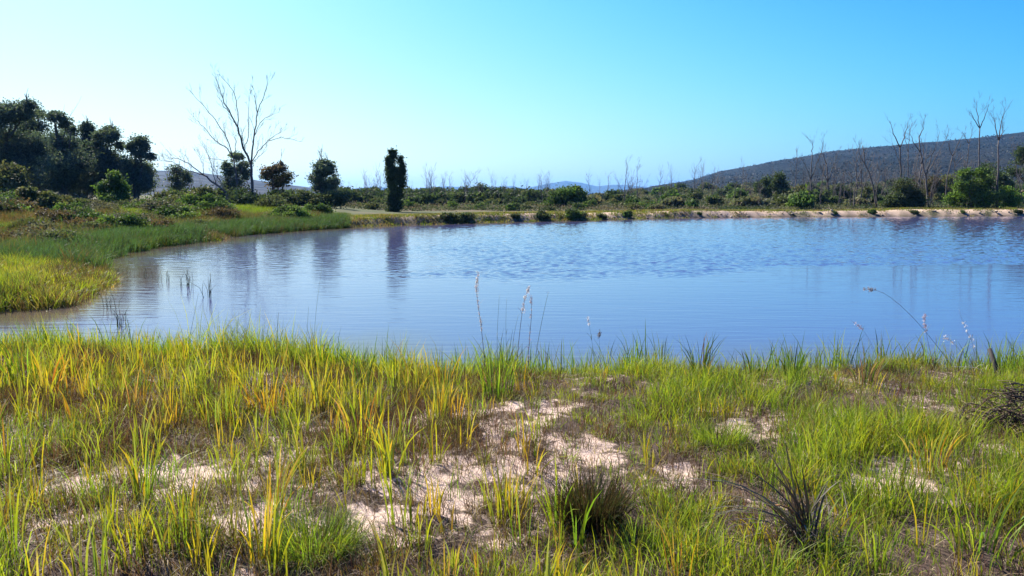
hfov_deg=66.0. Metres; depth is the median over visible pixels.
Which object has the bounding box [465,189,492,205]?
shrub
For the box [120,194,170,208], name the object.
heath bush
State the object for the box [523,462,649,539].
sedge tussock
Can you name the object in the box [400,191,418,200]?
shrub
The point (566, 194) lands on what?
round bush
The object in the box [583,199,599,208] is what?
shrub
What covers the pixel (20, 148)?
gum tree
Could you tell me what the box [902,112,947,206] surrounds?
dead tree
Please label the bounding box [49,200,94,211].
heath bush
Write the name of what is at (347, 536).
sedge tussock
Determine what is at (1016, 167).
dead tree
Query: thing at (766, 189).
tree
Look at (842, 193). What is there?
tree
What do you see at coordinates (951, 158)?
dead tree
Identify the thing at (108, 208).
heath bush
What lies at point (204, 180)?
hill
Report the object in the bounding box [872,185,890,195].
tree
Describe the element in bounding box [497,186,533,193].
shrub
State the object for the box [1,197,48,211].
heath bush
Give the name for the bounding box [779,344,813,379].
reed clump
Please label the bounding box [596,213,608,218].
shrub
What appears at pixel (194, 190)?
shrub
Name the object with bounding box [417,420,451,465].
reed clump
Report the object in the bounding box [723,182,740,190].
shrub
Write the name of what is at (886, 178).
bare tree
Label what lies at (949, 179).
tree
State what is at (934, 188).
bare tree
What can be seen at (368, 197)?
shrub
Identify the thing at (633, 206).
shrub
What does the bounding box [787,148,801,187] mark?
bare tree
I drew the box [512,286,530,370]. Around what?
feather grass
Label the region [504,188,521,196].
shrub
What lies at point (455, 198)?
shrub
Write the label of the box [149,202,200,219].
heath bush
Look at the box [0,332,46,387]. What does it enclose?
reed clump
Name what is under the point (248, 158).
dead tree
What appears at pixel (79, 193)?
gum tree
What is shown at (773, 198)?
shrub
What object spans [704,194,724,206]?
shrub
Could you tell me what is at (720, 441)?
sedge tussock
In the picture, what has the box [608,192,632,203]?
shrub
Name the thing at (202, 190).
bush
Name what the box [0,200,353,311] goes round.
bank grass
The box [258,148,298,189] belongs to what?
tree
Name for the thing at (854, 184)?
shrub
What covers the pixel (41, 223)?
heath bush
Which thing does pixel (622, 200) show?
shrub
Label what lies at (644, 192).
shrub
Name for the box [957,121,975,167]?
dead tree
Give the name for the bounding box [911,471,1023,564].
reed clump
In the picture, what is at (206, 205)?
heath bush
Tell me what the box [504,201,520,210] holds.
shrub
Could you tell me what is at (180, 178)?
tree
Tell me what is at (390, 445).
reed clump
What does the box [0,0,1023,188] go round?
sky
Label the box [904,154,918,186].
bare tree
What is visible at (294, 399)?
reed grass
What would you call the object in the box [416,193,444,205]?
shrub
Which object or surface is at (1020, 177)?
bare tree
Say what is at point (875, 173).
bare tree
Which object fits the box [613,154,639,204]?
dead tree
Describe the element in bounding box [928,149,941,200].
bare tree
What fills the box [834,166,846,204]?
bare tree
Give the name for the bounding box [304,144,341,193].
tree
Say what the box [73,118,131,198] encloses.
gum tree
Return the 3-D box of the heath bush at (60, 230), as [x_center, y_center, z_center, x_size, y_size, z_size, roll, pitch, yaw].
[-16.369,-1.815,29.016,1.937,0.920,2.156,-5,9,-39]
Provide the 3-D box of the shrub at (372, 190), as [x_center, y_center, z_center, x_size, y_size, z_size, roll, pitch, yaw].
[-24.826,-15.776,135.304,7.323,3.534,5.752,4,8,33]
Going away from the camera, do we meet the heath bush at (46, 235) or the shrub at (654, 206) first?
the heath bush at (46, 235)
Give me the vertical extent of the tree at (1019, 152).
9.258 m
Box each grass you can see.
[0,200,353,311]
[0,293,1023,575]
[0,321,1023,575]
[192,207,1023,241]
[474,271,487,364]
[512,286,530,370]
[527,295,532,373]
[922,313,934,369]
[943,335,975,374]
[960,314,985,374]
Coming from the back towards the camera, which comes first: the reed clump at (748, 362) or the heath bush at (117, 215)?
the heath bush at (117, 215)
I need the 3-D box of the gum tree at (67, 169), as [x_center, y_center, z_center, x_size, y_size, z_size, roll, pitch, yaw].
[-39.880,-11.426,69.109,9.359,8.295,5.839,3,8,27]
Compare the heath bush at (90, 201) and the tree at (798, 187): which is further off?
the tree at (798, 187)
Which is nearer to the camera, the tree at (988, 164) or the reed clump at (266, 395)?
the reed clump at (266, 395)
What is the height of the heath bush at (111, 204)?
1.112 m
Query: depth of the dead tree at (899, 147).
89.56 m
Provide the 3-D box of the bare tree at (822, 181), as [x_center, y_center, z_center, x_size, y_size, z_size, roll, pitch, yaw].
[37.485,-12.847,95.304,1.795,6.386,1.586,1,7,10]
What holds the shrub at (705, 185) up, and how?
on the ground at (616, 455)
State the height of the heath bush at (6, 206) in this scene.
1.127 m
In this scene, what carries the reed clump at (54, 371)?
on the ground at (616, 455)
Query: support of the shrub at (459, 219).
on the ground at (616, 455)
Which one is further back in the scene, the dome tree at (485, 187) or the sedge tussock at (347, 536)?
the dome tree at (485, 187)
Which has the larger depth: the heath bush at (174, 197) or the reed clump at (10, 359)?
the heath bush at (174, 197)
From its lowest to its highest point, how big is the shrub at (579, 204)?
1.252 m
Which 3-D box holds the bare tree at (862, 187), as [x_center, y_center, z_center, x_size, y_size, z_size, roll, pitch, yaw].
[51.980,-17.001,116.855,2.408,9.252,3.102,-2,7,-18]
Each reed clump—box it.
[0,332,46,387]
[23,348,74,394]
[114,426,195,505]
[179,467,298,568]
[228,440,305,516]
[235,372,290,417]
[327,381,389,447]
[339,346,376,386]
[357,403,423,477]
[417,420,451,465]
[475,351,521,400]
[519,437,576,475]
[527,457,574,531]
[569,489,602,555]
[678,332,725,377]
[727,471,880,554]
[734,346,775,379]
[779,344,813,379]
[840,346,889,386]
[895,423,969,478]
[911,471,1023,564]
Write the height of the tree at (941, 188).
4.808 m
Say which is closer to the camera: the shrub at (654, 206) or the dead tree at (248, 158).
the dead tree at (248, 158)
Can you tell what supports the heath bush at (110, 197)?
on the ground at (616, 455)
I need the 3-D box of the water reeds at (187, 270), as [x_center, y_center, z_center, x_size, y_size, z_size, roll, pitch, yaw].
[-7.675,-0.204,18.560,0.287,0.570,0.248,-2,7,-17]
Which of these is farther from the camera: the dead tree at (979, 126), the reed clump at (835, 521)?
the dead tree at (979, 126)
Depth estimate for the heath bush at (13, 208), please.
41.90 m
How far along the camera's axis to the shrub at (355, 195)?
107.13 m
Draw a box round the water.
[0,216,1023,373]
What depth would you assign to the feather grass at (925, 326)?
7.15 m
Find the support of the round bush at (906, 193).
on the ground at (616, 455)
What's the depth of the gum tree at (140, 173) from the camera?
69.03 m
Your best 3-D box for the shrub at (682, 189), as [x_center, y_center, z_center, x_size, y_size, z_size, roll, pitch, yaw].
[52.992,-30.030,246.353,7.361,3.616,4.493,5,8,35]
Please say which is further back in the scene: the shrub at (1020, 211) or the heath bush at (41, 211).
the shrub at (1020, 211)
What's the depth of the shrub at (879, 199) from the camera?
111.38 m
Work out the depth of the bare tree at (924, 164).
127.61 m
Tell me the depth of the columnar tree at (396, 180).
80.03 m
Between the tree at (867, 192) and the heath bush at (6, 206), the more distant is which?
the tree at (867, 192)
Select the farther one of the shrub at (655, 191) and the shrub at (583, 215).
the shrub at (655, 191)
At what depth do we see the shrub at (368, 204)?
87.03 m
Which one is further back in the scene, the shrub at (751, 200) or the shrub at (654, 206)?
the shrub at (751, 200)
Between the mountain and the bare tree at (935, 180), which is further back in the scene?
the mountain
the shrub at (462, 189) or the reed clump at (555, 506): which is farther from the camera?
the shrub at (462, 189)
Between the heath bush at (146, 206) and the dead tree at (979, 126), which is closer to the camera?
the heath bush at (146, 206)
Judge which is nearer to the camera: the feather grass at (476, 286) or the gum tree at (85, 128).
the feather grass at (476, 286)
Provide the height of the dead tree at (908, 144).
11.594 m
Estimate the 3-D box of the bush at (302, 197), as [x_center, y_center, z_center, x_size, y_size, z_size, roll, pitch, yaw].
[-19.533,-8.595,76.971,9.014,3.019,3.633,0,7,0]
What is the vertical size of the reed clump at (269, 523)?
0.410 m
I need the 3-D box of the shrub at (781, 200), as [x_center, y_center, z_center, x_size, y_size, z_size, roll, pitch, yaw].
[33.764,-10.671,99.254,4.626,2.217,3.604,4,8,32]
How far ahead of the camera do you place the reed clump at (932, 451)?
4.54 m
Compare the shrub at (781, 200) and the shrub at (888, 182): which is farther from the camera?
the shrub at (888, 182)
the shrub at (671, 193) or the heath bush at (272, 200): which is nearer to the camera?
the heath bush at (272, 200)
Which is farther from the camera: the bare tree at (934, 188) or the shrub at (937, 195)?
the shrub at (937, 195)
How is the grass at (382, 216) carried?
on the ground at (616, 455)
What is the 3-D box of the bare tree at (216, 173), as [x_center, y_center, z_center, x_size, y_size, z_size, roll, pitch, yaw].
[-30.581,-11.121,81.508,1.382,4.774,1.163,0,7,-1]
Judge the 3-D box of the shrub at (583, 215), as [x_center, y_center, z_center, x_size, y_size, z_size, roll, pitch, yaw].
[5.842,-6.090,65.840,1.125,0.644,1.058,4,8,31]
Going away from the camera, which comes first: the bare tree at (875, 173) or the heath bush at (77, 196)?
the heath bush at (77, 196)
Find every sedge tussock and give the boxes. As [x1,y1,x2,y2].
[239,499,385,575]
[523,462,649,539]
[679,417,757,452]
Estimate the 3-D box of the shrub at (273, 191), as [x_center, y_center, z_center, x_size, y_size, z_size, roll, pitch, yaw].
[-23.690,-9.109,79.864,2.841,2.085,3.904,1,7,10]
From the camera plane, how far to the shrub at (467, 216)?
59.06 m
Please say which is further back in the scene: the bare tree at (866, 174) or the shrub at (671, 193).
the bare tree at (866, 174)
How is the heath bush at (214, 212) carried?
on the ground at (616, 455)
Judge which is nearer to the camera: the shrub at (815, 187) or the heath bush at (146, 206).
the heath bush at (146, 206)
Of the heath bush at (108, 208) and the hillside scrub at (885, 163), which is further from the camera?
the hillside scrub at (885, 163)
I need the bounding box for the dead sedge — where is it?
[671,433,878,572]
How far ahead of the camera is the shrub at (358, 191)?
123.57 m
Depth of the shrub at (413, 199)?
105.03 m
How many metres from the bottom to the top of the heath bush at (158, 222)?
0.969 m
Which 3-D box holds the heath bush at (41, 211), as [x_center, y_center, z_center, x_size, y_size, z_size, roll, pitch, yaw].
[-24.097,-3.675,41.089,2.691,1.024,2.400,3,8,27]
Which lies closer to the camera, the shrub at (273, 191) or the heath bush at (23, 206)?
the heath bush at (23, 206)
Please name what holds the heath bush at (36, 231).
on the ground at (616, 455)
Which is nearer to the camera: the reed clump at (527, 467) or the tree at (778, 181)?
the reed clump at (527, 467)
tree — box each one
[0,90,52,186]
[13,108,79,193]
[27,110,118,194]
[32,114,165,197]
[61,115,105,197]
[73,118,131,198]
[90,169,132,199]
[114,132,164,199]
[158,135,230,203]
[163,164,193,191]
[185,83,248,188]
[208,159,221,188]
[210,64,303,191]
[216,151,255,195]
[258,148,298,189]
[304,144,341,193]
[372,163,381,189]
[382,145,408,211]
[468,182,499,192]
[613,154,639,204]
[636,157,647,198]
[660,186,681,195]
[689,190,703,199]
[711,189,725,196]
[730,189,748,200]
[750,173,774,197]
[770,170,790,191]
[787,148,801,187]
[789,184,808,194]
[796,130,826,190]
[816,156,828,206]
[817,143,841,189]
[819,152,826,191]
[829,183,855,198]
[830,157,840,195]
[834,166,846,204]
[845,161,859,203]
[848,138,867,196]
[853,145,873,197]
[853,146,866,206]
[855,137,876,207]
[857,157,871,189]
[857,185,875,198]
[871,153,877,192]
[871,154,887,207]
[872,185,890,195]
[882,114,912,179]
[882,158,892,196]
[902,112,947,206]
[903,116,917,178]
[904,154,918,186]
[904,176,924,187]
[911,151,926,187]
[916,174,954,197]
[917,140,935,186]
[918,133,929,185]
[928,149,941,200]
[929,157,943,204]
[930,169,939,205]
[930,173,960,192]
[942,125,965,198]
[949,143,966,174]
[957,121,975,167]
[970,94,993,207]
[971,161,998,185]
[989,100,1012,205]
[989,165,1022,197]
[1003,143,1023,182]
[1009,134,1023,203]
[1014,160,1023,190]
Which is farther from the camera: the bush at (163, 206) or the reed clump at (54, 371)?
the bush at (163, 206)
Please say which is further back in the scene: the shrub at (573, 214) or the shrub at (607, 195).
the shrub at (607, 195)
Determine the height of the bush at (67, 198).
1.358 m
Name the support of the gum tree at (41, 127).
on the ground at (616, 455)
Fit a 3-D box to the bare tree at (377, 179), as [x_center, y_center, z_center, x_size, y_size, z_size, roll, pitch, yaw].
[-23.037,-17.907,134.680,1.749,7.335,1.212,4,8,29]
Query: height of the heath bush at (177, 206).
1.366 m
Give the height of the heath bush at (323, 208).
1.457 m
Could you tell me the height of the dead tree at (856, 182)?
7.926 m
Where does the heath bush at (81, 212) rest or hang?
on the ground at (616, 455)
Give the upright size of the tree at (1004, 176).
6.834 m
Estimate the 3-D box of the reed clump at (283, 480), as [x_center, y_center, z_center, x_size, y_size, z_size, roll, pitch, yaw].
[-1.181,0.974,3.993,0.320,0.388,0.437,2,7,14]
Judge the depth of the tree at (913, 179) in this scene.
134.57 m
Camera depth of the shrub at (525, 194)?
116.12 m
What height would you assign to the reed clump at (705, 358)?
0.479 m
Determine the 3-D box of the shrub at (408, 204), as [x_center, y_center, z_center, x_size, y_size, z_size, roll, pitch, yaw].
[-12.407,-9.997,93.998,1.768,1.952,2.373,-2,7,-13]
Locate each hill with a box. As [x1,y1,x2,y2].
[76,170,315,194]
[588,132,1023,194]
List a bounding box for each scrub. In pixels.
[338,183,1023,210]
[587,133,1023,194]
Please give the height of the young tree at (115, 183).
3.146 m
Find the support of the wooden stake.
on the ground at (616, 455)
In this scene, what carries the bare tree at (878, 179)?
on the ground at (616, 455)
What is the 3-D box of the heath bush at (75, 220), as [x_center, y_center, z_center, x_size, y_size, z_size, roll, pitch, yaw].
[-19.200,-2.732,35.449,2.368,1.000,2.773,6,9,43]
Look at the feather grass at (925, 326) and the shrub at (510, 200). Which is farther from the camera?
the shrub at (510, 200)
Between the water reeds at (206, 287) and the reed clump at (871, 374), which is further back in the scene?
the water reeds at (206, 287)
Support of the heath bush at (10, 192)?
on the ground at (616, 455)
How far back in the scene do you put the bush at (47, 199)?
47.52 m
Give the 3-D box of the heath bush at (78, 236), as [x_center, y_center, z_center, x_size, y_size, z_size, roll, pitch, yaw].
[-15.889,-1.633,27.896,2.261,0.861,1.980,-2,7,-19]
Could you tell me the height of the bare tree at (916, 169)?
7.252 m
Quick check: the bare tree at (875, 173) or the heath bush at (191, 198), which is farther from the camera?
the bare tree at (875, 173)
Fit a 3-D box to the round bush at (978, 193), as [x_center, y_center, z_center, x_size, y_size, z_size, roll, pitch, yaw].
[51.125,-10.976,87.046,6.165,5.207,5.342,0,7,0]
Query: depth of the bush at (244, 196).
72.29 m
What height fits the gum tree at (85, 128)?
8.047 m
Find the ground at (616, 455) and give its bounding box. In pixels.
[0,195,1023,575]
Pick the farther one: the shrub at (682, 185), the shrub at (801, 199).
the shrub at (682, 185)
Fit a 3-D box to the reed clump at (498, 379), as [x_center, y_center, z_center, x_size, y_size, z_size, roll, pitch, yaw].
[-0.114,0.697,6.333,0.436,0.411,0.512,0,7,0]
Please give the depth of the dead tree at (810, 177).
106.97 m
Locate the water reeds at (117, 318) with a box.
[113,308,127,326]
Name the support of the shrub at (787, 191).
on the ground at (616, 455)
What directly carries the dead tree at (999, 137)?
on the ground at (616, 455)
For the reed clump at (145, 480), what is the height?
0.420 m
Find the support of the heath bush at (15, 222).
on the ground at (616, 455)
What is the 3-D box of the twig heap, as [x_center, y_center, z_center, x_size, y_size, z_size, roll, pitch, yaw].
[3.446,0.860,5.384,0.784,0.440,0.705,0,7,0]
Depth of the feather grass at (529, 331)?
7.44 m
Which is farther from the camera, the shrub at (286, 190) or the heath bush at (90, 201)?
the shrub at (286, 190)
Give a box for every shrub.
[187,185,221,193]
[264,188,285,195]
[283,188,296,193]
[338,187,362,192]
[338,188,364,202]
[352,186,380,193]
[359,191,387,203]
[362,201,379,208]
[373,190,387,201]
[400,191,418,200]
[401,195,418,203]
[403,196,415,208]
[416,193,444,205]
[428,191,457,205]
[435,191,458,201]
[438,211,460,220]
[446,200,459,207]
[449,215,463,221]
[450,189,469,204]
[456,185,468,191]
[460,212,476,221]
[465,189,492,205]
[475,190,508,205]
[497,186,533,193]
[502,195,522,204]
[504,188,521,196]
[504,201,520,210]
[510,213,520,218]
[514,189,536,202]
[522,189,546,202]
[533,208,553,219]
[564,207,581,218]
[572,201,586,209]
[579,212,587,217]
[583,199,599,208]
[587,194,603,203]
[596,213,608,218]
[601,189,625,200]
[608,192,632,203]
[618,196,641,203]
[622,209,632,216]
[624,193,640,203]
[627,203,640,209]
[638,189,648,194]
[648,184,670,195]
[648,203,668,208]
[656,183,680,201]
[658,195,685,208]
[675,183,687,188]
[675,187,690,192]
[685,197,699,208]
[687,188,703,196]
[698,181,719,189]
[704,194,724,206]
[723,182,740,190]
[726,187,746,195]
[729,194,774,208]
[742,186,762,193]
[767,193,787,200]
[771,194,787,206]
[775,187,795,194]
[781,188,795,207]
[787,184,817,209]
[806,184,822,193]
[808,189,841,206]
[841,197,871,205]
[849,181,867,188]
[866,209,877,213]
[867,194,884,203]
[884,178,899,186]
[909,210,919,213]
[928,191,944,203]
[954,196,989,207]
[1013,209,1023,214]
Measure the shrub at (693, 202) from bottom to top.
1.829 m
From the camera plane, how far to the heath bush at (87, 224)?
33.17 m
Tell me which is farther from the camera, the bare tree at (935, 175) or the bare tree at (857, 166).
the bare tree at (857, 166)
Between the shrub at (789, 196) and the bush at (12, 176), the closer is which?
the bush at (12, 176)
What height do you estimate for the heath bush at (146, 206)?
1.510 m
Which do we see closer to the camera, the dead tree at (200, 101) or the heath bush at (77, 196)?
the heath bush at (77, 196)
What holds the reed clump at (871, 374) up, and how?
on the ground at (616, 455)
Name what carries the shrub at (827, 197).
on the ground at (616, 455)
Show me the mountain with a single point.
(598, 189)
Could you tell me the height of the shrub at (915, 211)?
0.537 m
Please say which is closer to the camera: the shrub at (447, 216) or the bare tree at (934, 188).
the shrub at (447, 216)
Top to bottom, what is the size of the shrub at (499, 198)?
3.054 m
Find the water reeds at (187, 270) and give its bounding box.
[179,267,192,286]
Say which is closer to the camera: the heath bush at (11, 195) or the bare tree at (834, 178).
the heath bush at (11, 195)
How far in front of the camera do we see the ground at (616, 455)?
4.50 m
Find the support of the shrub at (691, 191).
on the ground at (616, 455)
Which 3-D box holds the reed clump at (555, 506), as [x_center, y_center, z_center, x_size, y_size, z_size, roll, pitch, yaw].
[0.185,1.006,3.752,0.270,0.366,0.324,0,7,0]
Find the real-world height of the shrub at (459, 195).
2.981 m
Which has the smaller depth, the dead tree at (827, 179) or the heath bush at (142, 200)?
the heath bush at (142, 200)
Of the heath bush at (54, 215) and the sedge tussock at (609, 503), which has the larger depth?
the heath bush at (54, 215)
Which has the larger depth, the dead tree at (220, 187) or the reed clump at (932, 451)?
the dead tree at (220, 187)
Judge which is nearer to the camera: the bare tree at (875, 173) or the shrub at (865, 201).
the shrub at (865, 201)
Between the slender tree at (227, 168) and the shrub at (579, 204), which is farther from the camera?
the shrub at (579, 204)
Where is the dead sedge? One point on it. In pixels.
(789, 522)
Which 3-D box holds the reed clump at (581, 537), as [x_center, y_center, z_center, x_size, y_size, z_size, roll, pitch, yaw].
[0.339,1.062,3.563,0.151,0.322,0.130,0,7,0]
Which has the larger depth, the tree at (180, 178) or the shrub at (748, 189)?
the shrub at (748, 189)
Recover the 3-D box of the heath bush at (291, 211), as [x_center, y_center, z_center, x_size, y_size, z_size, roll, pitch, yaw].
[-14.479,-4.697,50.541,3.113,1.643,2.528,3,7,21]
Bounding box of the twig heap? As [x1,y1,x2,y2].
[953,380,1023,440]
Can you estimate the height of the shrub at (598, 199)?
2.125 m
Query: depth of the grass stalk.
7.12 m
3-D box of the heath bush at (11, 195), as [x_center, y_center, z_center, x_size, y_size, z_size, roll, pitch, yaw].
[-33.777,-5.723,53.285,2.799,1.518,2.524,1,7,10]
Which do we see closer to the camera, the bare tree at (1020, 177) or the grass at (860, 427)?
the grass at (860, 427)
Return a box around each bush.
[0,159,33,194]
[0,188,18,196]
[0,192,17,197]
[0,195,34,212]
[0,199,25,213]
[0,202,22,213]
[0,225,49,235]
[0,231,15,241]
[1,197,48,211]
[4,217,38,228]
[8,227,54,238]
[12,186,68,208]
[18,219,58,229]
[18,228,72,244]
[27,208,65,219]
[41,209,83,223]
[43,227,90,235]
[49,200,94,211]
[50,203,103,219]
[58,193,88,198]
[59,194,89,205]
[62,216,98,226]
[63,230,97,241]
[64,219,113,231]
[80,197,104,202]
[85,201,125,211]
[85,210,154,226]
[88,204,114,213]
[100,191,135,202]
[106,210,153,221]
[110,198,136,205]
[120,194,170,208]
[124,200,141,208]
[133,199,197,211]
[139,211,179,221]
[147,218,176,229]
[149,183,217,198]
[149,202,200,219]
[155,204,171,210]
[162,192,182,201]
[172,202,196,211]
[174,190,233,206]
[191,198,239,210]
[199,206,247,219]
[214,184,288,205]
[252,193,292,207]
[261,202,314,218]
[275,185,357,208]
[301,201,336,213]
[539,184,593,207]
[880,173,936,207]
[938,165,1008,207]
[992,184,1023,207]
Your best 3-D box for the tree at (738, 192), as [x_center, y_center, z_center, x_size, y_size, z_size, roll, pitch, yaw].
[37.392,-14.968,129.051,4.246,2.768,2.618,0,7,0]
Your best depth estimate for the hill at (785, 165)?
1062.26 m
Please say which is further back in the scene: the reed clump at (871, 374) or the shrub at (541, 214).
the shrub at (541, 214)
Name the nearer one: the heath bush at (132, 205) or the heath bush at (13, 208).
the heath bush at (13, 208)
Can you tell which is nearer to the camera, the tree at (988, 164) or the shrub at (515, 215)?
the shrub at (515, 215)
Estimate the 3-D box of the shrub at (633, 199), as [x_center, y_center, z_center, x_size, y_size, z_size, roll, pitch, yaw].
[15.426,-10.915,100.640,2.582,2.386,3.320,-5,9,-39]
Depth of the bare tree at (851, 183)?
92.40 m
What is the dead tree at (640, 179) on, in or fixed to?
on the ground at (616, 455)
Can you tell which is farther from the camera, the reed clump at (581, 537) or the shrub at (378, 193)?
the shrub at (378, 193)
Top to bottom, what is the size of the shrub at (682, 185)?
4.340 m
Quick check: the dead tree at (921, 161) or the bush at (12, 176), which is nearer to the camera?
the bush at (12, 176)
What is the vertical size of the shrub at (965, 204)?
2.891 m
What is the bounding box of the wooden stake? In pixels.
[988,348,999,372]
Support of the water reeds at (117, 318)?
in the water
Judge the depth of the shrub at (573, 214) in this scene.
64.61 m
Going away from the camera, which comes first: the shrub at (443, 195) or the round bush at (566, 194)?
the round bush at (566, 194)
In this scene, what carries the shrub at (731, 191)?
on the ground at (616, 455)
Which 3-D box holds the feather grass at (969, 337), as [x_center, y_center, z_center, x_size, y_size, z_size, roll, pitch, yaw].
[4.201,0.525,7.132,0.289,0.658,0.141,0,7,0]
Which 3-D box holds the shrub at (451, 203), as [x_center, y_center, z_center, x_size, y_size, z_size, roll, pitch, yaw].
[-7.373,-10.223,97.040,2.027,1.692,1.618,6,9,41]
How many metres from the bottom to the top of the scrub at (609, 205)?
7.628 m
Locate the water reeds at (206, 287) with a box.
[189,273,213,297]
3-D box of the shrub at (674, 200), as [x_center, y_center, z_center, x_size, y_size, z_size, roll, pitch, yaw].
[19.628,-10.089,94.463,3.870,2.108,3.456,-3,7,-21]
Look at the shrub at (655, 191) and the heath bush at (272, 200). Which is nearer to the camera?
the heath bush at (272, 200)
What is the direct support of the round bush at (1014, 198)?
on the ground at (616, 455)
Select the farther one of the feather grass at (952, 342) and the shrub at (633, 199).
the shrub at (633, 199)
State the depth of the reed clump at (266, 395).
5.90 m
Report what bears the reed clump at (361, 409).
on the ground at (616, 455)
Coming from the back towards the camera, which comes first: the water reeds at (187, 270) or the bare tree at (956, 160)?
the bare tree at (956, 160)
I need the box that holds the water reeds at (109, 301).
[97,289,121,307]
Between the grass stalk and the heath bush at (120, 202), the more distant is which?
the heath bush at (120, 202)
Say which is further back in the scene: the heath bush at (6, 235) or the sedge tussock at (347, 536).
the heath bush at (6, 235)
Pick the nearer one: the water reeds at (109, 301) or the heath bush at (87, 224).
the water reeds at (109, 301)
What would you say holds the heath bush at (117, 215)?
on the ground at (616, 455)
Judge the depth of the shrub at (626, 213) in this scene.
69.42 m
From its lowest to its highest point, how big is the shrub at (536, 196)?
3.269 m
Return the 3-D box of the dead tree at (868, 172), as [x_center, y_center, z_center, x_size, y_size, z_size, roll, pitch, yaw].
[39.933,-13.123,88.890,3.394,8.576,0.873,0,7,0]
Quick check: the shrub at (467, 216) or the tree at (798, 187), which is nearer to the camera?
the shrub at (467, 216)
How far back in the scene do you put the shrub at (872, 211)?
77.61 m
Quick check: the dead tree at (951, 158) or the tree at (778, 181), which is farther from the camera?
the tree at (778, 181)
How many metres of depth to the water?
18.14 m
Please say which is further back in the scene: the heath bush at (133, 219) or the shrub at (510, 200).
the shrub at (510, 200)
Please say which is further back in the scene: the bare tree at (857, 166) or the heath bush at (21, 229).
the bare tree at (857, 166)
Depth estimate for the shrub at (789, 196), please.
96.42 m
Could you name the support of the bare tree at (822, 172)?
on the ground at (616, 455)
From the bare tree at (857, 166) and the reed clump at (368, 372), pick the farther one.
the bare tree at (857, 166)

